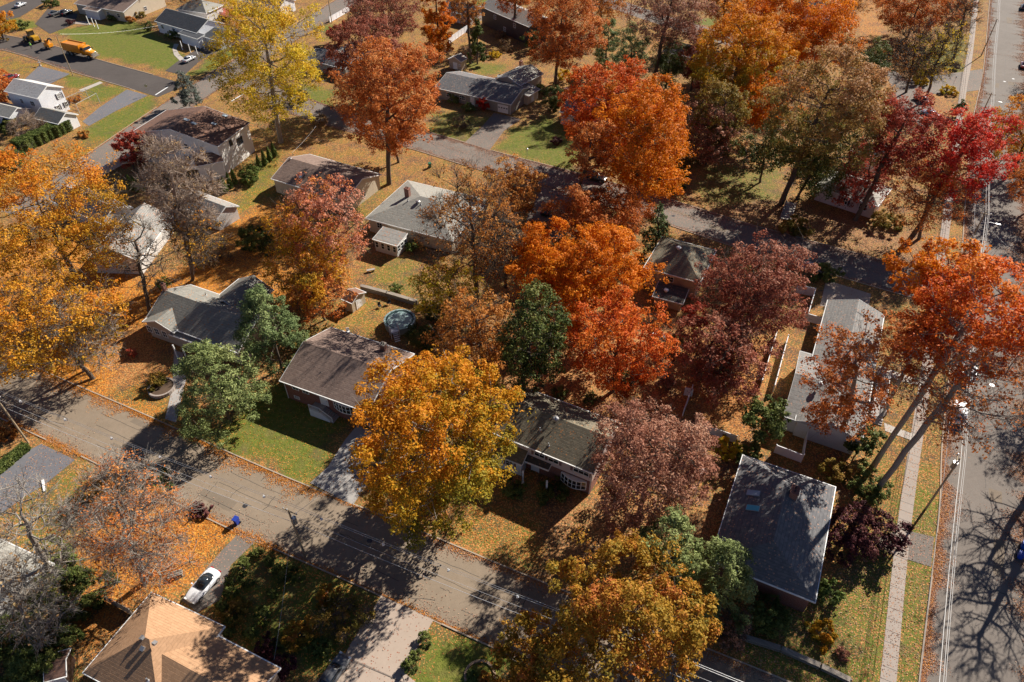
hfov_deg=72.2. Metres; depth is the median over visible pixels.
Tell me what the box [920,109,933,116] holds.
parked car
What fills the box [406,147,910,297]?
kerb
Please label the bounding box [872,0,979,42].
oak tree
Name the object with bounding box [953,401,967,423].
parked car
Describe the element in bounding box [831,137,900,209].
red maple
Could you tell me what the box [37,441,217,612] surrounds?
bare tree
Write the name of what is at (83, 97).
pergola
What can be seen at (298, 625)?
shrub
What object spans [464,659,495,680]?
stone edging
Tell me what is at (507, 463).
window
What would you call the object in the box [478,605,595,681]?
maple tree
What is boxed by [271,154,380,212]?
house
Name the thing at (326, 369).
house
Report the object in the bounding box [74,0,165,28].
house
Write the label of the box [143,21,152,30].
shrub
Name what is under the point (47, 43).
leaf trailer
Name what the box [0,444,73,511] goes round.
driveway
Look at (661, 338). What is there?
understory bush
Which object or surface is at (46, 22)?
driveway
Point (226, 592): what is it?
ball shrub
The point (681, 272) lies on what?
house
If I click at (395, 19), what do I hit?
oak tree
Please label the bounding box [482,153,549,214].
oak tree
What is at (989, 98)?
utility pole
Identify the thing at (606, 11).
oak tree
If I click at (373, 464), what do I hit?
parked car
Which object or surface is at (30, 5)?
driveway
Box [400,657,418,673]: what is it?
ball shrub
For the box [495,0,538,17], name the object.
oak tree
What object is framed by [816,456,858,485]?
shrub
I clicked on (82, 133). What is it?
shrub
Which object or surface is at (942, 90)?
shrub
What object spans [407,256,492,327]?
witch hazel
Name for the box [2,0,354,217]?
road
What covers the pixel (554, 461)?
window
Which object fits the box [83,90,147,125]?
driveway
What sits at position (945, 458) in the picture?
power line
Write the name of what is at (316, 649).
shrub
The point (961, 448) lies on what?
power line
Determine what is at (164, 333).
window
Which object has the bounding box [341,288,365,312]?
garden shed
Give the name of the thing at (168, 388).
stone planter
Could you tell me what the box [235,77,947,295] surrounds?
road
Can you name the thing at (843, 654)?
shrub
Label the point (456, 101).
shrub
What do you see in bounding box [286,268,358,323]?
oak tree
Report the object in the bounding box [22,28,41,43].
wheel loader
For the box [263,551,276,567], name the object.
ball shrub
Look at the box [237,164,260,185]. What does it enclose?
shrub
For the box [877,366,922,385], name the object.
path
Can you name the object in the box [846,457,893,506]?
shrub
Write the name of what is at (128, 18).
shrub
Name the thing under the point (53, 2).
shrub
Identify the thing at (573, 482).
bow window
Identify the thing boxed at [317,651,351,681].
parked car
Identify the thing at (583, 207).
oak tree
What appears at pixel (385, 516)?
kerb
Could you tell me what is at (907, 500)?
sidewalk
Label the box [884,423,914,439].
path
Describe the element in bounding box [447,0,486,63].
oak tree
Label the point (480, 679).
shrub
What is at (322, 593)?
shrub
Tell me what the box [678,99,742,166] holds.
dogwood tree
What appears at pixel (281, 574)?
shrub
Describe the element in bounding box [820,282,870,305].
driveway
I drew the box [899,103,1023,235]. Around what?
red maple
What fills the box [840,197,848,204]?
window
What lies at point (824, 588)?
rhododendron
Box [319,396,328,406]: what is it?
door
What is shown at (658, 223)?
spruce tree
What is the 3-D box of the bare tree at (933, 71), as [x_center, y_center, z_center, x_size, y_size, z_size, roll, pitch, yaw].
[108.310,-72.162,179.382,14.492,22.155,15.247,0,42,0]
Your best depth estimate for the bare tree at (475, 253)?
111.97 m
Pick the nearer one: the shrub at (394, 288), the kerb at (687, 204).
the shrub at (394, 288)
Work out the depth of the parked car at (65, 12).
236.86 m
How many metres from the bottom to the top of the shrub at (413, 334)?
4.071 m
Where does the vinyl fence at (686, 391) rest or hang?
on the ground
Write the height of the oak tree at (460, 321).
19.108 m
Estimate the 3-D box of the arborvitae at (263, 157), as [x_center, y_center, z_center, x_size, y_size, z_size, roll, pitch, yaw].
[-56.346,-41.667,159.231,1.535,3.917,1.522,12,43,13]
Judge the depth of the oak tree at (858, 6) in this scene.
219.96 m
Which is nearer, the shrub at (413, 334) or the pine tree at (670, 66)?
the shrub at (413, 334)
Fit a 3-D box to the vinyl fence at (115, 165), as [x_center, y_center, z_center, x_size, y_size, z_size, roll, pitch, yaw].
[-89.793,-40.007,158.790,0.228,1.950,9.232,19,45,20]
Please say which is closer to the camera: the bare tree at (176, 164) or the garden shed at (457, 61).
the bare tree at (176, 164)
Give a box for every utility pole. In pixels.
[0,396,29,442]
[56,36,72,75]
[282,507,306,557]
[924,453,960,509]
[963,211,1000,252]
[981,19,997,55]
[983,92,1001,111]
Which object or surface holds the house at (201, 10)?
on the ground
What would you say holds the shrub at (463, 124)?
on the ground
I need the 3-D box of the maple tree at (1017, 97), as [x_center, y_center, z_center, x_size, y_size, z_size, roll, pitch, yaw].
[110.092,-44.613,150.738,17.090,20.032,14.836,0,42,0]
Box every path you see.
[75,21,91,24]
[80,82,101,91]
[173,44,183,59]
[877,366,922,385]
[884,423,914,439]
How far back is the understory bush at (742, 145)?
165.16 m
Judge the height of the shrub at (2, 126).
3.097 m
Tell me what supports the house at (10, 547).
on the ground
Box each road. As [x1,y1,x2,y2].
[0,35,239,100]
[0,356,785,681]
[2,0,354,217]
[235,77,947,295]
[598,0,785,54]
[923,0,1023,681]
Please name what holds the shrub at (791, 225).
on the ground
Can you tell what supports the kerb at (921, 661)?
on the ground
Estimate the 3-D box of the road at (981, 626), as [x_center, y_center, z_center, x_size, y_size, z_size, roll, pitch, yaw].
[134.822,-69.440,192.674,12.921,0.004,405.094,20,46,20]
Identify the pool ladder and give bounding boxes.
[388,323,400,341]
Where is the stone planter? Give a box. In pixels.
[147,377,175,398]
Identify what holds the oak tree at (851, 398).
on the ground
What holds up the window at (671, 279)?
in the house at (681, 272)
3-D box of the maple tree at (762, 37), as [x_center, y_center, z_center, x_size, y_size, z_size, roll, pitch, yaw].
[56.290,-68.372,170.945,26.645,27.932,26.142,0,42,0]
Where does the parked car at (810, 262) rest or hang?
on the road at (850, 269)
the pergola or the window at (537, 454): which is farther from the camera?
the pergola
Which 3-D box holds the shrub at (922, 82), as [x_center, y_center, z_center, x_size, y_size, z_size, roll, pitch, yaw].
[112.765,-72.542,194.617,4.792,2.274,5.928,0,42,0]
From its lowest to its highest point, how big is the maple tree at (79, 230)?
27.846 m
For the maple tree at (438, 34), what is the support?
on the ground
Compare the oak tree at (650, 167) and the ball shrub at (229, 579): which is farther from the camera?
the oak tree at (650, 167)
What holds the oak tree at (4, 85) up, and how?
on the ground
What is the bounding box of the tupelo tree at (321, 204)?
[255,160,372,291]
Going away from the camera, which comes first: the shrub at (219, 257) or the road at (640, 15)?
the shrub at (219, 257)
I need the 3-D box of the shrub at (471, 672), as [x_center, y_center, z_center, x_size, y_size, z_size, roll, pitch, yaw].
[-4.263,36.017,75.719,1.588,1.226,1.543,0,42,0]
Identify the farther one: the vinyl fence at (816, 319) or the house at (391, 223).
the house at (391, 223)
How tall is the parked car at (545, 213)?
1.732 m
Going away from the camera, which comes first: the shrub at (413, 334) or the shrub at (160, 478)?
the shrub at (160, 478)
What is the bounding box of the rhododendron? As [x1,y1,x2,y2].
[817,577,846,605]
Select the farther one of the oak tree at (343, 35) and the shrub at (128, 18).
the shrub at (128, 18)
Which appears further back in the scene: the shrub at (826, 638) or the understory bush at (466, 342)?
the understory bush at (466, 342)
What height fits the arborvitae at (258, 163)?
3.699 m
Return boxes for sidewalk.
[880,0,978,681]
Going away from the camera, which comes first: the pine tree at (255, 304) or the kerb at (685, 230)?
the pine tree at (255, 304)
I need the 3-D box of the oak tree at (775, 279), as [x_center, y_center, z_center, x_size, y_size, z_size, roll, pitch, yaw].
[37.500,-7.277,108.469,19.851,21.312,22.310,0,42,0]
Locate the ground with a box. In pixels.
[0,0,988,681]
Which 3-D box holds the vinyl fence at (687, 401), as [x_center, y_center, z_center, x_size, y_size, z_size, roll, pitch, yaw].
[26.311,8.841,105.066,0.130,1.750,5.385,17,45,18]
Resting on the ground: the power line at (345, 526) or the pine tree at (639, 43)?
the pine tree at (639, 43)
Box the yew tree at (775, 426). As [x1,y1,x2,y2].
[741,394,791,452]
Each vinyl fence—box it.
[99,153,128,175]
[448,25,466,42]
[682,385,692,415]
[684,387,693,396]
[703,426,737,442]
[772,334,788,392]
[773,444,803,461]
[795,285,815,312]
[800,432,807,462]
[805,314,821,323]
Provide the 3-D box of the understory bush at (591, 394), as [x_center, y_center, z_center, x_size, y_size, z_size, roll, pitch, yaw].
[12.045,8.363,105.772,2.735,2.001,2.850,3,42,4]
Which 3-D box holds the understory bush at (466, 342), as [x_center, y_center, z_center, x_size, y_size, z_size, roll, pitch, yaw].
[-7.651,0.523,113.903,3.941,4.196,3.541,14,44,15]
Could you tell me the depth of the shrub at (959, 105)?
177.29 m
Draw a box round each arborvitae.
[126,174,132,190]
[131,176,138,191]
[221,178,228,192]
[226,172,232,187]
[230,168,237,184]
[255,154,261,168]
[261,149,267,164]
[266,146,272,160]
[271,142,277,156]
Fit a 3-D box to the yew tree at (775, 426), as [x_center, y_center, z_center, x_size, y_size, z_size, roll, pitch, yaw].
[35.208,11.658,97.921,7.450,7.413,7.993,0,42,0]
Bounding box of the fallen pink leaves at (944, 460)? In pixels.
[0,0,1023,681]
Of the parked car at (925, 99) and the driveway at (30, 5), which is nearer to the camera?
the parked car at (925, 99)
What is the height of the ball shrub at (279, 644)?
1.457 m
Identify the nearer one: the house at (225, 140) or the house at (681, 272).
the house at (681, 272)
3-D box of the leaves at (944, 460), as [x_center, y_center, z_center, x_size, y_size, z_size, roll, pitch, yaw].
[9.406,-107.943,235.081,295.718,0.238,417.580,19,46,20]
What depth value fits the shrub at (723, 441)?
97.59 m
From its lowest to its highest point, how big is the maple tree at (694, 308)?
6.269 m
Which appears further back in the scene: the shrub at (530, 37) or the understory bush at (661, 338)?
the shrub at (530, 37)
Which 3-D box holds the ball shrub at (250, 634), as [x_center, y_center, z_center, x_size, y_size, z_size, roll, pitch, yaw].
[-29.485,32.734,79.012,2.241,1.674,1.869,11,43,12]
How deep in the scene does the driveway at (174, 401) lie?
106.92 m
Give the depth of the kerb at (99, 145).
168.70 m
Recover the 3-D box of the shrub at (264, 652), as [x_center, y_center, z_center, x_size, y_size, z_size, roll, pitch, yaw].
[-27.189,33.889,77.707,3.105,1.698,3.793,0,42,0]
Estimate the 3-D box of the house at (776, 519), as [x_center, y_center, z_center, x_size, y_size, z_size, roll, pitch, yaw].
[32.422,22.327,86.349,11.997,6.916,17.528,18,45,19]
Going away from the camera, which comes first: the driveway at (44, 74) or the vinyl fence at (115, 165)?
the vinyl fence at (115, 165)
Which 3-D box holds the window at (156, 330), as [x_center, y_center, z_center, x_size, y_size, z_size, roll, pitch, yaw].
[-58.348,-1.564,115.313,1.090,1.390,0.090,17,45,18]
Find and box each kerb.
[0,49,133,89]
[0,417,529,664]
[1,107,156,211]
[2,34,152,74]
[3,352,790,681]
[207,0,333,74]
[404,125,913,268]
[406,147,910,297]
[918,335,954,681]
[961,0,989,251]
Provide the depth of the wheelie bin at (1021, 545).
87.25 m
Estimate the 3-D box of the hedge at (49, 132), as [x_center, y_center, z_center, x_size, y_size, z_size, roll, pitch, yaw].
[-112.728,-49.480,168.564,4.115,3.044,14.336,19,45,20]
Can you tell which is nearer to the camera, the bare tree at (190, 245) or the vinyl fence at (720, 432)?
the vinyl fence at (720, 432)
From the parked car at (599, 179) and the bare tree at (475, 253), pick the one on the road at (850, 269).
the parked car at (599, 179)
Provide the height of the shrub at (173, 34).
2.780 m
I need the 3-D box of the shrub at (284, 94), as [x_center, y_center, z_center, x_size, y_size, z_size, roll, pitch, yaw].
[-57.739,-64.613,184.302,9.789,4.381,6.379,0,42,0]
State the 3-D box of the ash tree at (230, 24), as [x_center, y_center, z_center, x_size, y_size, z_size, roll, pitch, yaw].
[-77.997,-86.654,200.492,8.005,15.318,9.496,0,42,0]
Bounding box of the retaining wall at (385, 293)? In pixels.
[360,284,417,304]
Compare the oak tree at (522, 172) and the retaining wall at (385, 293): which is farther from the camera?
the oak tree at (522, 172)
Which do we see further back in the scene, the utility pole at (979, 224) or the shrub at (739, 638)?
the utility pole at (979, 224)
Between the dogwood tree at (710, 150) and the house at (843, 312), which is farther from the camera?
the dogwood tree at (710, 150)
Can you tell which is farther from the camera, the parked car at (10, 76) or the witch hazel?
the parked car at (10, 76)
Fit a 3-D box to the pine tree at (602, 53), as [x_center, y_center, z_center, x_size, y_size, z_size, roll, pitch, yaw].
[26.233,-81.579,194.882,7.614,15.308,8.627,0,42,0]
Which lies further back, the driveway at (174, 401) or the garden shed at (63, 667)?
the driveway at (174, 401)
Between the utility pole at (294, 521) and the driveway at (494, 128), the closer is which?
the utility pole at (294, 521)
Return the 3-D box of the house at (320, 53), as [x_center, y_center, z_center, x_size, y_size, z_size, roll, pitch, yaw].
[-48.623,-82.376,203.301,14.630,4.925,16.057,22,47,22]
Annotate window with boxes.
[146,325,152,332]
[153,327,160,335]
[161,330,168,338]
[236,135,242,145]
[333,401,355,414]
[505,460,512,467]
[534,451,544,458]
[548,457,558,464]
[560,471,586,489]
[573,467,588,477]
[666,275,673,282]
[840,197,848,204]
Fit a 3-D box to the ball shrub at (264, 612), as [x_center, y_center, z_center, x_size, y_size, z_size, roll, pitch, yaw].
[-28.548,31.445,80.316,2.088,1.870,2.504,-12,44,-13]
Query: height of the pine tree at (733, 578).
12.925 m
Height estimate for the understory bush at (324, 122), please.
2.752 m
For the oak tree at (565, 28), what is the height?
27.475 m
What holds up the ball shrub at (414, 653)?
on the ground
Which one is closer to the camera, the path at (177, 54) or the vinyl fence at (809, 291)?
the vinyl fence at (809, 291)
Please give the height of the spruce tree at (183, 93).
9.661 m
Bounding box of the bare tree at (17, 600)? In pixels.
[0,543,84,661]
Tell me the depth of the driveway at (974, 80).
195.44 m
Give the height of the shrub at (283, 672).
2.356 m
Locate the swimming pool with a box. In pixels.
[384,309,415,334]
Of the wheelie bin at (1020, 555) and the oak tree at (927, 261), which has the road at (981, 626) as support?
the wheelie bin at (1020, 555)
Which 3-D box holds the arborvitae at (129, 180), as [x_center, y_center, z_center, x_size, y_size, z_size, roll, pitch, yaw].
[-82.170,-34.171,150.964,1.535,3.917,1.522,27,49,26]
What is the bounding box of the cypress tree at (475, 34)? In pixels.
[466,17,488,63]
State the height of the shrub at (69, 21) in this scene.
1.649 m
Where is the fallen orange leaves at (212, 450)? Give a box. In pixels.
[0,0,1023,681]
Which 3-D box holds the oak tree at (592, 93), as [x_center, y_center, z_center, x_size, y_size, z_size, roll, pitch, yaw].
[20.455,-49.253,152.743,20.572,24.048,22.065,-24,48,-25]
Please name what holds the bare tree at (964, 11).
on the ground
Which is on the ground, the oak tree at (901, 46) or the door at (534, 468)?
the oak tree at (901, 46)
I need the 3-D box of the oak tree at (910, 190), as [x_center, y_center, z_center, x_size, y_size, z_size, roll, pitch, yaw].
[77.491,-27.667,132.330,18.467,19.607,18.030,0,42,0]
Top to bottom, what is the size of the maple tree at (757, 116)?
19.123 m
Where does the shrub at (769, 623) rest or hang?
on the ground
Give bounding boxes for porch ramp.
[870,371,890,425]
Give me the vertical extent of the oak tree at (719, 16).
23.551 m
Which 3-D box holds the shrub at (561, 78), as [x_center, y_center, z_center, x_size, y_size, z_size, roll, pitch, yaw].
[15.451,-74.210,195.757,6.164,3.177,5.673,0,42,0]
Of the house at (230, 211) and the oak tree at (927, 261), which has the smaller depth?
the oak tree at (927, 261)
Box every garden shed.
[43,648,75,681]
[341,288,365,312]
[448,53,467,70]
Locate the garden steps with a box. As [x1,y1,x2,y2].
[780,200,796,219]
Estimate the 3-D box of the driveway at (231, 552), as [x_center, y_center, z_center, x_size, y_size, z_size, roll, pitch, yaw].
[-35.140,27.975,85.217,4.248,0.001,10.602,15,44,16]
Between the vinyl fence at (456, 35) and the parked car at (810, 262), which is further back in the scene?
the vinyl fence at (456, 35)
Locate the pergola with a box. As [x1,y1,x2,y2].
[65,89,99,113]
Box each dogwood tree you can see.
[582,395,719,557]
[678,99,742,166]
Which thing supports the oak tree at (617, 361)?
on the ground
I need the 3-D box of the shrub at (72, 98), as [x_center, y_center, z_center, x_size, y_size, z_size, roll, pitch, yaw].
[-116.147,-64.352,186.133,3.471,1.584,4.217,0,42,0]
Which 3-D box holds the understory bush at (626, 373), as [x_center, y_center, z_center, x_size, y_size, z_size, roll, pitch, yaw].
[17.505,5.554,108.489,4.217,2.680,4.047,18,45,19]
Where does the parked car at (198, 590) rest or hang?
on the driveway at (231, 552)
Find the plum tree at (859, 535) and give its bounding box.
[825,500,914,567]
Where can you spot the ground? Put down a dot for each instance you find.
(448, 654)
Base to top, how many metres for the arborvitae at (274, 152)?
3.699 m
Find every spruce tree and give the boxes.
[170,70,202,106]
[638,202,670,254]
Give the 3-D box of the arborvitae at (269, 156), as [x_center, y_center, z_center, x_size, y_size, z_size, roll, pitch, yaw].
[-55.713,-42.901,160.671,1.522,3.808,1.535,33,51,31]
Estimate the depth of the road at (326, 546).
89.68 m
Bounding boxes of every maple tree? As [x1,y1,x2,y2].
[0,10,16,40]
[0,140,138,302]
[0,262,137,386]
[260,218,349,312]
[344,344,535,560]
[420,0,456,56]
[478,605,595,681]
[542,526,723,681]
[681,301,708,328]
[686,0,800,113]
[721,0,867,80]
[733,69,809,144]
[980,86,1023,172]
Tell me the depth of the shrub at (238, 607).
80.24 m
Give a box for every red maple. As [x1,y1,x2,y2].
[110,126,154,168]
[325,20,351,45]
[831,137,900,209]
[852,85,956,220]
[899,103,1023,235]
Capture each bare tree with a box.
[0,465,97,580]
[0,543,84,661]
[33,283,130,379]
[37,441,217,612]
[86,206,181,312]
[127,125,229,273]
[155,193,232,280]
[400,149,523,300]
[462,205,529,287]
[908,15,973,94]
[937,0,985,58]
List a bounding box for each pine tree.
[168,338,271,449]
[232,283,316,377]
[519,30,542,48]
[592,18,620,71]
[609,20,655,79]
[624,503,704,598]
[651,36,690,89]
[676,534,757,634]
[847,33,892,100]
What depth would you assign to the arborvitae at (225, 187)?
150.32 m
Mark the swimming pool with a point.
(403, 319)
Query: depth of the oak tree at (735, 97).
152.85 m
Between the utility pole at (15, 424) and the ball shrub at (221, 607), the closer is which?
the ball shrub at (221, 607)
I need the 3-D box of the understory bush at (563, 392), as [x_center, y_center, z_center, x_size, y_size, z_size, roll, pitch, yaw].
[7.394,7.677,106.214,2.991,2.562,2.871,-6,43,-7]
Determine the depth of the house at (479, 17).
231.39 m
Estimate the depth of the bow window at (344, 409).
101.20 m
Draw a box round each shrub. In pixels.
[0,118,22,134]
[0,149,26,170]
[0,420,22,442]
[0,590,85,681]
[5,107,45,136]
[12,19,29,29]
[19,563,120,650]
[41,0,59,7]
[42,536,86,582]
[65,19,75,24]
[67,94,81,102]
[77,130,88,138]
[106,14,116,20]
[124,16,136,21]
[125,348,137,357]
[135,11,146,17]
[138,467,174,501]
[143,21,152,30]
[146,371,167,391]
[154,276,171,289]
[164,30,179,38]
[190,500,213,518]
[197,242,237,268]
[215,596,228,612]
[215,596,252,628]
[222,586,239,598]
[222,626,235,638]
[223,574,241,586]
[223,612,235,625]
[231,555,250,575]
[233,596,246,611]
[235,223,274,256]
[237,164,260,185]
[240,621,258,640]
[241,578,255,587]
[249,545,262,558]
[252,605,271,626]
[253,630,279,660]
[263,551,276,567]
[266,653,298,681]
[270,562,282,573]
[271,561,298,584]
[272,634,285,648]
[276,85,309,105]
[280,614,319,653]
[281,327,312,350]
[291,573,305,584]
[302,636,332,658]
[307,584,379,643]
[315,582,341,614]
[388,283,404,292]
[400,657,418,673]
[403,323,441,350]
[405,240,420,251]
[407,648,424,664]
[417,629,431,647]
[421,301,442,321]
[447,93,459,103]
[450,114,469,128]
[461,102,475,112]
[466,668,478,681]
[475,97,489,109]
[478,670,492,681]
[488,50,501,57]
[498,37,513,51]
[501,477,527,499]
[536,475,569,505]
[540,84,566,112]
[550,135,562,145]
[557,69,574,80]
[658,161,689,190]
[709,604,754,659]
[710,434,742,461]
[736,441,763,463]
[751,591,793,638]
[778,214,814,236]
[804,618,838,655]
[807,262,845,282]
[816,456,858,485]
[834,646,851,661]
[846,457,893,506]
[871,208,903,230]
[912,75,928,85]
[939,84,959,95]
[951,99,967,114]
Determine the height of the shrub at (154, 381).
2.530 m
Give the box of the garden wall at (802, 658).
[741,634,852,681]
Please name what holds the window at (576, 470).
in the house at (550, 441)
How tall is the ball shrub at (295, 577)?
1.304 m
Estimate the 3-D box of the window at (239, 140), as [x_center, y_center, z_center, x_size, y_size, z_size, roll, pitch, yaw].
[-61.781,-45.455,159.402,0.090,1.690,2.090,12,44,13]
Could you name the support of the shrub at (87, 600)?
on the ground
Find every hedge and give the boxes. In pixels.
[0,442,31,473]
[8,120,73,152]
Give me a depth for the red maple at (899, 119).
128.26 m
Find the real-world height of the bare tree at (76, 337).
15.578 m
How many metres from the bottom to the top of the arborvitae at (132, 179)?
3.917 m
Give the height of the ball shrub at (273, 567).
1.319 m
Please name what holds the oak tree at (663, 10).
on the ground
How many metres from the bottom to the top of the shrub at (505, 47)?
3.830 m
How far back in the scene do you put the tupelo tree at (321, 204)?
115.42 m
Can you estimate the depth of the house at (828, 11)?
230.66 m
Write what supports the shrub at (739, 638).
on the ground
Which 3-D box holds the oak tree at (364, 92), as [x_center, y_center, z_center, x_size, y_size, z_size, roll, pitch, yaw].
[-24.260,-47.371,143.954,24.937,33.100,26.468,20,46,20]
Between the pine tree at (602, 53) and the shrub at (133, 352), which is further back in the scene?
the pine tree at (602, 53)
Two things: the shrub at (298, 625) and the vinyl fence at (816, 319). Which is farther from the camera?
the vinyl fence at (816, 319)
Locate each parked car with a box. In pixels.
[3,73,19,80]
[14,2,25,7]
[48,10,59,15]
[59,9,72,15]
[181,55,195,62]
[184,566,220,604]
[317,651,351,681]
[361,448,386,473]
[540,205,554,215]
[586,170,607,182]
[797,261,821,273]
[913,96,928,103]
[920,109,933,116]
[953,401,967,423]
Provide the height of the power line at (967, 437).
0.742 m
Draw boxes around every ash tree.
[194,0,325,143]
[221,8,251,63]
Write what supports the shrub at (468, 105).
on the ground
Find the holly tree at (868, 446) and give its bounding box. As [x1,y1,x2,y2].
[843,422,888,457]
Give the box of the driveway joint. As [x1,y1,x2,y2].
[328,465,400,681]
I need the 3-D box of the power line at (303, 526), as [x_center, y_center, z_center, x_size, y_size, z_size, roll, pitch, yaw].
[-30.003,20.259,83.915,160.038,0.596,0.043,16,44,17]
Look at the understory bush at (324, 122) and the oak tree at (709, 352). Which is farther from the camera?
the understory bush at (324, 122)
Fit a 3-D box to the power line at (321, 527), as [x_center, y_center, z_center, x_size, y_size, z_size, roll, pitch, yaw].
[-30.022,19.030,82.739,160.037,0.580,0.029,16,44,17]
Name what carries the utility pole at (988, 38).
on the ground
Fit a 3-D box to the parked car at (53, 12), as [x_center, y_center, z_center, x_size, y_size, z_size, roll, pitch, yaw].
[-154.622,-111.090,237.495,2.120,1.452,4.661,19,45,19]
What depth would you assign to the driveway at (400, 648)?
78.59 m
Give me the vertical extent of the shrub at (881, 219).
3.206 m
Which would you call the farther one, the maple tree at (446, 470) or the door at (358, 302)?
the door at (358, 302)
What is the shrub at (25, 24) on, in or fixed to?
on the ground
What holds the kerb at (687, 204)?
on the ground
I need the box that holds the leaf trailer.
[43,38,53,48]
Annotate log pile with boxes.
[167,569,182,580]
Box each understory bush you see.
[311,113,328,127]
[456,335,473,351]
[492,30,505,37]
[533,83,549,95]
[551,384,569,400]
[583,390,600,405]
[616,368,637,385]
[654,372,675,389]
[659,332,683,353]
[676,153,699,167]
[710,365,732,388]
[737,140,751,151]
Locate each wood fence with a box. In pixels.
[104,596,132,614]
[329,7,349,21]
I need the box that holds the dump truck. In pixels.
[60,39,98,59]
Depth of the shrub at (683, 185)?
151.03 m
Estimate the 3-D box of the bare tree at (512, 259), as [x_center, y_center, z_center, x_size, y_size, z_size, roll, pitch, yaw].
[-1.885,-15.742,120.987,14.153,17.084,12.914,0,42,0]
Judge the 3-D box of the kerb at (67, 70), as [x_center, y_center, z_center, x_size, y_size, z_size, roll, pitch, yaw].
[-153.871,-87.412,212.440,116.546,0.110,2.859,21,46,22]
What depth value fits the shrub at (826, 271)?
126.55 m
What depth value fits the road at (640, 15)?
237.60 m
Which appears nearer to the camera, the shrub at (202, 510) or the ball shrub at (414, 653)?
the ball shrub at (414, 653)
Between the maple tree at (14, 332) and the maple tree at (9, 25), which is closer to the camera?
the maple tree at (14, 332)
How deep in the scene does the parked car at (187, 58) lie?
205.95 m
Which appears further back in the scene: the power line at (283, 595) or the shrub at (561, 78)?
the shrub at (561, 78)
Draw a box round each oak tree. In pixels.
[0,65,12,102]
[166,0,208,7]
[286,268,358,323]
[319,11,405,104]
[321,35,445,184]
[342,0,427,46]
[351,96,416,162]
[420,281,522,384]
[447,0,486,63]
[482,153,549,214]
[494,275,571,394]
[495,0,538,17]
[499,216,669,340]
[522,0,613,84]
[528,182,657,269]
[555,52,661,152]
[560,283,682,400]
[563,118,621,214]
[572,0,628,30]
[585,72,696,203]
[621,0,719,80]
[670,307,784,410]
[676,25,720,90]
[688,76,754,159]
[689,221,828,351]
[701,0,738,42]
[728,121,789,182]
[751,22,898,204]
[777,119,864,199]
[797,309,896,444]
[813,0,875,21]
[870,251,1023,468]
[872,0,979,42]
[873,305,1023,487]
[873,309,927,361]
[879,13,948,92]
[879,141,994,239]
[882,234,1003,416]
[1004,162,1023,202]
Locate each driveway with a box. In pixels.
[0,0,44,19]
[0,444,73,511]
[25,66,68,83]
[35,9,76,33]
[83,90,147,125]
[165,47,216,73]
[165,351,185,421]
[181,532,255,611]
[310,425,391,503]
[337,596,432,681]
[463,113,519,149]
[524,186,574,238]
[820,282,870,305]
[879,530,933,566]
[888,71,939,126]
[901,69,982,94]
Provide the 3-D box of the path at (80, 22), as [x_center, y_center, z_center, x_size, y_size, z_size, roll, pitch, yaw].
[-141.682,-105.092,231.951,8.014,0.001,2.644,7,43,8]
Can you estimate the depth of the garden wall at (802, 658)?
77.14 m
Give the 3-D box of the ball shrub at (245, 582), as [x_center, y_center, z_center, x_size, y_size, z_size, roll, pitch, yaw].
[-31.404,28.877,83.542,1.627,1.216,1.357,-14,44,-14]
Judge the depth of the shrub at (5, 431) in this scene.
100.62 m
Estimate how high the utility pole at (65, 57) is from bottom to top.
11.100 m
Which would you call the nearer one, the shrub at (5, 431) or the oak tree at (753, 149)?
the shrub at (5, 431)
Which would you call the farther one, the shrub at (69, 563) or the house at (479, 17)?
the house at (479, 17)
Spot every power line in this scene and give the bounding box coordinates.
[0,392,736,681]
[1,400,709,681]
[4,392,741,681]
[4,407,687,680]
[274,520,291,657]
[920,3,992,679]
[939,0,998,681]
[940,1,998,673]
[943,3,999,681]
[945,0,1000,681]
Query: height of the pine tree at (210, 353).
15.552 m
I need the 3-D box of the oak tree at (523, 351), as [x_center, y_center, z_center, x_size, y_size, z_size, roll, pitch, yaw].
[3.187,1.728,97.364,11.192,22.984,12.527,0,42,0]
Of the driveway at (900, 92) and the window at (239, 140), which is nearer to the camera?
the window at (239, 140)
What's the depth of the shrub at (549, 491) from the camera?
92.59 m
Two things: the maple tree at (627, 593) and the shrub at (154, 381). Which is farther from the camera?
the shrub at (154, 381)
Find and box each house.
[0,78,79,130]
[0,538,54,642]
[51,185,239,273]
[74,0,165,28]
[82,592,280,681]
[133,106,254,181]
[142,275,279,364]
[154,8,243,54]
[176,0,222,19]
[238,0,295,14]
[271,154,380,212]
[279,327,414,427]
[308,41,368,77]
[366,180,485,256]
[435,59,543,114]
[442,0,481,25]
[476,388,620,493]
[480,0,551,42]
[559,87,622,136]
[644,236,715,310]
[662,42,720,71]
[712,454,835,611]
[783,299,883,454]
[800,0,857,23]
[814,143,892,217]
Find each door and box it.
[51,678,67,681]
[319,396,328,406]
[355,297,362,309]
[470,97,474,105]
[498,104,507,113]
[531,465,538,472]
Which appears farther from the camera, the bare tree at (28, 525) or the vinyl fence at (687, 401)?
the vinyl fence at (687, 401)
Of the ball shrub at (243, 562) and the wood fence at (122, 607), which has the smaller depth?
the wood fence at (122, 607)
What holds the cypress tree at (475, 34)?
on the ground
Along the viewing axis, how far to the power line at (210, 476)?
79.21 m
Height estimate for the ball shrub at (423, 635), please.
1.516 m
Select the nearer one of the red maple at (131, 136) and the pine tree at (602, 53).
the red maple at (131, 136)
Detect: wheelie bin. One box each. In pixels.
[231,515,241,524]
[1015,550,1023,559]
[1019,539,1023,549]

